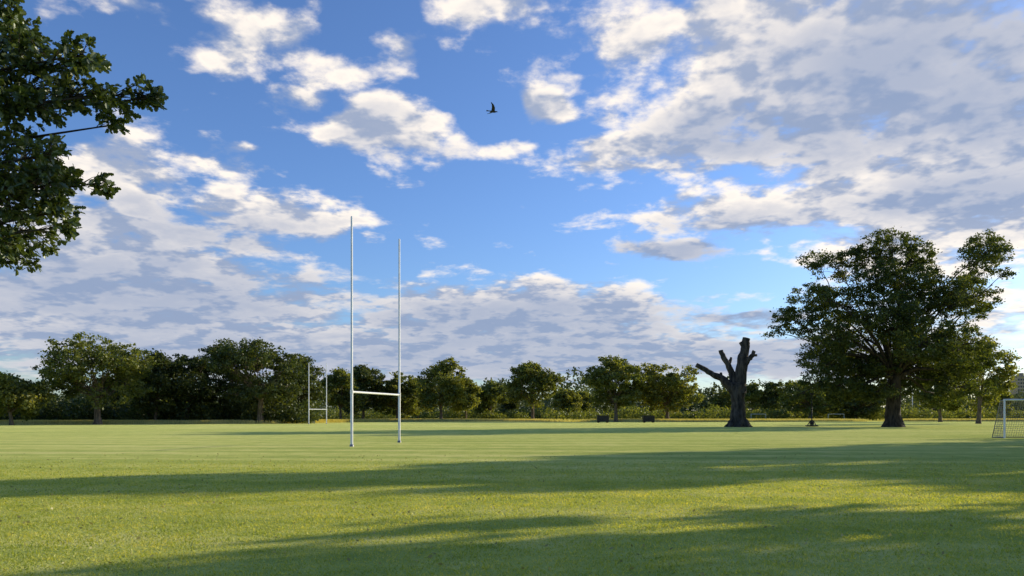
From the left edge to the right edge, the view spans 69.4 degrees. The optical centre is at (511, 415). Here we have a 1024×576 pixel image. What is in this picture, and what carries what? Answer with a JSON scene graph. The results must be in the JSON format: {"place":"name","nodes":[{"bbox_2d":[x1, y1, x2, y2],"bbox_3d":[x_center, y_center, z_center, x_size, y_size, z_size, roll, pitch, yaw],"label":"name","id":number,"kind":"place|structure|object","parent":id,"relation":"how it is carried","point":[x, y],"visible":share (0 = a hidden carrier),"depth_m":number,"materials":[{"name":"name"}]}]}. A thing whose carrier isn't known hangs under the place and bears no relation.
{"place":"outdoors","nodes":[
{"label":"outdoors","id":0,"kind":"place"},
{"bbox_2d":[486,102,496,113],"bbox_3d":[-1.209,-18.553,45.003,0.714,0.263,1.150,3,-15,-14],"label":"flying bird","id":1,"kind":"object","parent":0,"point":[493,109],"visible":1,"depth_m":44.90},
{"bbox_2d":[0,417,1023,575],"bbox_3d":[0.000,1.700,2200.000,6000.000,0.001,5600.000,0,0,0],"label":"grass field","id":2,"kind":"structure","parent":0,"point":[640,442],"depth_m":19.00,"materials":[{"name":"green plant"}]},
{"bbox_2d":[0,371,55,424],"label":"oak tree","id":3,"kind":"object","parent":2,"relation":"on","point":[22,396],"visible":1,"depth_m":127.15,"materials":[{"name":"green leaves"},{"name":"pale bark"}]},
{"bbox_2d":[0,0,168,275],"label":"oak tree","id":4,"kind":"object","parent":2,"relation":"on","point":[25,180],"visible":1,"depth_m":8.91,"materials":[{"name":"green plant"}]},
{"bbox_2d":[30,331,160,424],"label":"oak tree","id":5,"kind":"object","parent":2,"relation":"on","point":[125,365],"visible":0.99,"depth_m":133.81,"materials":[{"name":"green plant"}]},
{"bbox_2d":[91,375,148,409],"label":"oak tree","id":6,"kind":"object","parent":2,"relation":"on","point":[117,397],"visible":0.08,"depth_m":165.03,"materials":[{"name":"green plant"}]},
{"bbox_2d":[125,348,186,419],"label":"oak tree","id":7,"kind":"object","parent":2,"relation":"on","point":[157,380],"visible":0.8,"depth_m":148.21,"materials":[{"name":"green plant"}]},
{"bbox_2d":[0,391,325,423],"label":"hedgerow","id":8,"kind":"object","parent":2,"relation":"on","point":[295,412],"visible":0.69,"depth_m":154.04,"materials":[{"name":"green plant"}]},
{"bbox_2d":[151,353,222,419],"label":"oak tree","id":9,"kind":"object","parent":2,"relation":"on","point":[198,382],"visible":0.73,"depth_m":153.05,"materials":[{"name":"green plant"}]},
{"bbox_2d":[195,338,255,419],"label":"oak tree","id":10,"kind":"object","parent":2,"relation":"on","point":[227,381],"visible":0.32,"depth_m":158.73,"materials":[{"name":"green plant"}]},
{"bbox_2d":[205,337,314,422],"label":"oak tree","id":11,"kind":"object","parent":2,"relation":"on","point":[251,355],"visible":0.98,"depth_m":147.12,"materials":[{"name":"green plant"}]},
{"bbox_2d":[273,354,331,411],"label":"oak tree","id":12,"kind":"object","parent":2,"relation":"on","point":[321,394],"visible":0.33,"depth_m":163.83,"materials":[{"name":"green plant"}]},
{"bbox_2d":[308,363,326,423],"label":"rugby goalposts","id":13,"kind":"object","parent":2,"relation":"on","point":[308,395],"visible":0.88,"depth_m":146.75,"materials":[{"name":"white metal"}]},
{"bbox_2d":[317,366,368,418],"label":"oak tree","id":14,"kind":"object","parent":2,"relation":"on","point":[338,384],"visible":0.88,"depth_m":188.37,"materials":[{"name":"green plant"}]},
{"bbox_2d":[341,364,390,418],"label":"oak tree","id":15,"kind":"object","parent":2,"relation":"on","point":[366,379],"visible":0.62,"depth_m":202.96,"materials":[{"name":"green plant"}]},
{"bbox_2d":[350,216,400,446],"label":"rugby goalposts","id":16,"kind":"object","parent":2,"relation":"on","point":[351,416],"visible":0.91,"depth_m":40.27,"materials":[{"name":"white metal"}]},
{"bbox_2d":[370,371,421,418],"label":"oak tree","id":17,"kind":"object","parent":2,"relation":"on","point":[407,406],"visible":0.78,"depth_m":207.94,"materials":[{"name":"green plant"}]},
{"bbox_2d":[402,377,435,418],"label":"oak tree","id":18,"kind":"object","parent":2,"relation":"on","point":[419,407],"visible":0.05,"depth_m":223.07,"materials":[{"name":"green plant"}]},
{"bbox_2d":[413,356,472,418],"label":"oak tree","id":19,"kind":"object","parent":2,"relation":"on","point":[449,383],"visible":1,"depth_m":197.28,"materials":[{"name":"green plant"}]},
{"bbox_2d":[449,377,483,417],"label":"oak tree","id":20,"kind":"object","parent":2,"relation":"on","point":[472,401],"visible":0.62,"depth_m":223.24,"materials":[{"name":"green plant"}]},
{"bbox_2d":[471,379,508,417],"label":"oak tree","id":21,"kind":"object","parent":2,"relation":"on","point":[490,395],"visible":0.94,"depth_m":237.95,"materials":[{"name":"green plant"}]},
{"bbox_2d":[496,385,521,412],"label":"oak tree","id":22,"kind":"object","parent":2,"relation":"on","point":[510,406],"visible":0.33,"depth_m":258.96,"materials":[{"name":"green plant"}]},
{"bbox_2d":[19,366,1023,418],"bbox_3d":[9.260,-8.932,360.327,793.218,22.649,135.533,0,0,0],"label":"distant treeline","id":23,"kind":"object","parent":2,"relation":"on","point":[695,406],"visible":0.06,"depth_m":321.78,"materials":[{"name":"green plant"}]},
{"bbox_2d":[503,360,565,418],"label":"oak tree","id":24,"kind":"object","parent":2,"relation":"on","point":[534,376],"visible":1,"depth_m":201.81,"materials":[{"name":"green plant"}]},
{"bbox_2d":[548,388,582,414],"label":"oak tree","id":25,"kind":"object","parent":2,"relation":"on","point":[564,398],"visible":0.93,"depth_m":256.99,"materials":[{"name":"green plant"}]},
{"bbox_2d":[575,390,597,412],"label":"oak tree","id":26,"kind":"object","parent":2,"relation":"on","point":[587,405],"visible":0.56,"depth_m":267.45,"materials":[{"name":"green plant"}]},
{"bbox_2d":[596,415,608,422],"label":"bench","id":27,"kind":"object","parent":2,"relation":"on","point":[602,418],"visible":1,"depth_m":167.30,"materials":[{"name":"black metal"}]},
{"bbox_2d":[580,354,650,421],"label":"oak tree","id":28,"kind":"object","parent":2,"relation":"on","point":[601,378],"visible":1,"depth_m":187.23,"materials":[{"name":"green plant"}]},
{"bbox_2d":[272,403,1023,420],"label":"hedgerow","id":29,"kind":"object","parent":2,"relation":"on","point":[759,413],"visible":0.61,"depth_m":241.81,"materials":[{"name":"green plant"}]},
{"bbox_2d":[642,415,654,422],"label":"bench","id":30,"kind":"object","parent":2,"relation":"on","point":[645,418],"visible":1,"depth_m":171.30,"materials":[{"name":"black metal"}]},
{"bbox_2d":[636,362,703,418],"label":"oak tree","id":31,"kind":"object","parent":2,"relation":"on","point":[656,388],"visible":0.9,"depth_m":192.73,"materials":[{"name":"green leaves"},{"name":"brown bark"}]},
{"bbox_2d":[698,387,731,415],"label":"oak tree","id":32,"kind":"object","parent":2,"relation":"on","point":[724,399],"visible":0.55,"depth_m":316.08,"materials":[{"name":"green plant"}]},
{"bbox_2d":[695,337,756,426],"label":"dead tree","id":33,"kind":"object","parent":2,"relation":"on","point":[734,384],"visible":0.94,"depth_m":107.41,"materials":[{"name":"wood"}]},
{"bbox_2d":[744,383,765,410],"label":"oak tree","id":34,"kind":"object","parent":2,"relation":"on","point":[753,394],"visible":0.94,"depth_m":298.27,"materials":[{"name":"green plant"}]},
{"bbox_2d":[758,379,786,409],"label":"oak tree","id":35,"kind":"object","parent":2,"relation":"on","point":[770,399],"visible":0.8,"depth_m":297.29,"materials":[{"name":"green plant"}]},
{"bbox_2d":[776,379,839,418],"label":"oak tree","id":36,"kind":"object","parent":2,"relation":"on","point":[796,389],"visible":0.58,"depth_m":237.16,"materials":[{"name":"green plant"}]},
{"bbox_2d":[805,393,817,425],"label":"portable floodlight","id":37,"kind":"object","parent":2,"relation":"on","point":[811,422],"visible":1,"depth_m":111.91,"materials":[{"name":"black metal"}]},
{"bbox_2d":[827,387,886,418],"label":"oak tree","id":38,"kind":"object","parent":2,"relation":"on","point":[864,408],"visible":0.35,"depth_m":236.19,"materials":[{"name":"green plant"}]},
{"bbox_2d":[761,226,1016,426],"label":"oak tree","id":39,"kind":"object","parent":2,"relation":"on","point":[898,357],"visible":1,"depth_m":104.88,"materials":[{"name":"green plant"}]},
{"bbox_2d":[913,375,967,421],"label":"oak tree","id":40,"kind":"object","parent":2,"relation":"on","point":[921,396],"visible":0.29,"depth_m":189.38,"materials":[{"name":"green plant"}]},
{"bbox_2d":[937,336,1023,423],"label":"oak tree","id":41,"kind":"object","parent":2,"relation":"on","point":[1000,377],"visible":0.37,"depth_m":147.40,"materials":[{"name":"green leaves"},{"name":"brown bark"}]},
{"bbox_2d":[989,391,1014,418],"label":"oak tree","id":42,"kind":"object","parent":2,"relation":"on","point":[1002,396],"visible":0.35,"depth_m":228.77,"materials":[{"name":"green plant"}]},
{"bbox_2d":[992,399,1023,437],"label":"football goal","id":43,"kind":"object","parent":2,"relation":"on","point":[1004,415],"visible":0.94,"depth_m":55.66,"materials":[{"name":"white paint"}]},
{"bbox_2d":[0,418,1023,424],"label":"long dry grass","id":44,"kind":"structure","parent":0,"point":[64,422],"depth_m":188.31,"materials":[{"name":"green plant"}]},
{"bbox_2d":[0,453,1023,575],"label":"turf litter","id":45,"kind":"object","parent":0,"point":[549,568],"visible":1,"depth_m":13.96,"materials":[{"name":"green plant"}]},
{"bbox_2d":[0,0,1023,414],"label":"sky","id":46,"kind":"structure","parent":0,"point":[647,180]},
{"bbox_2d":[1010,373,1023,393],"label":"tower block","id":47,"kind":"structure","parent":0,"point":[1020,379],"depth_m":615.50,"materials":[{"name":"grey brick"}]}
]}

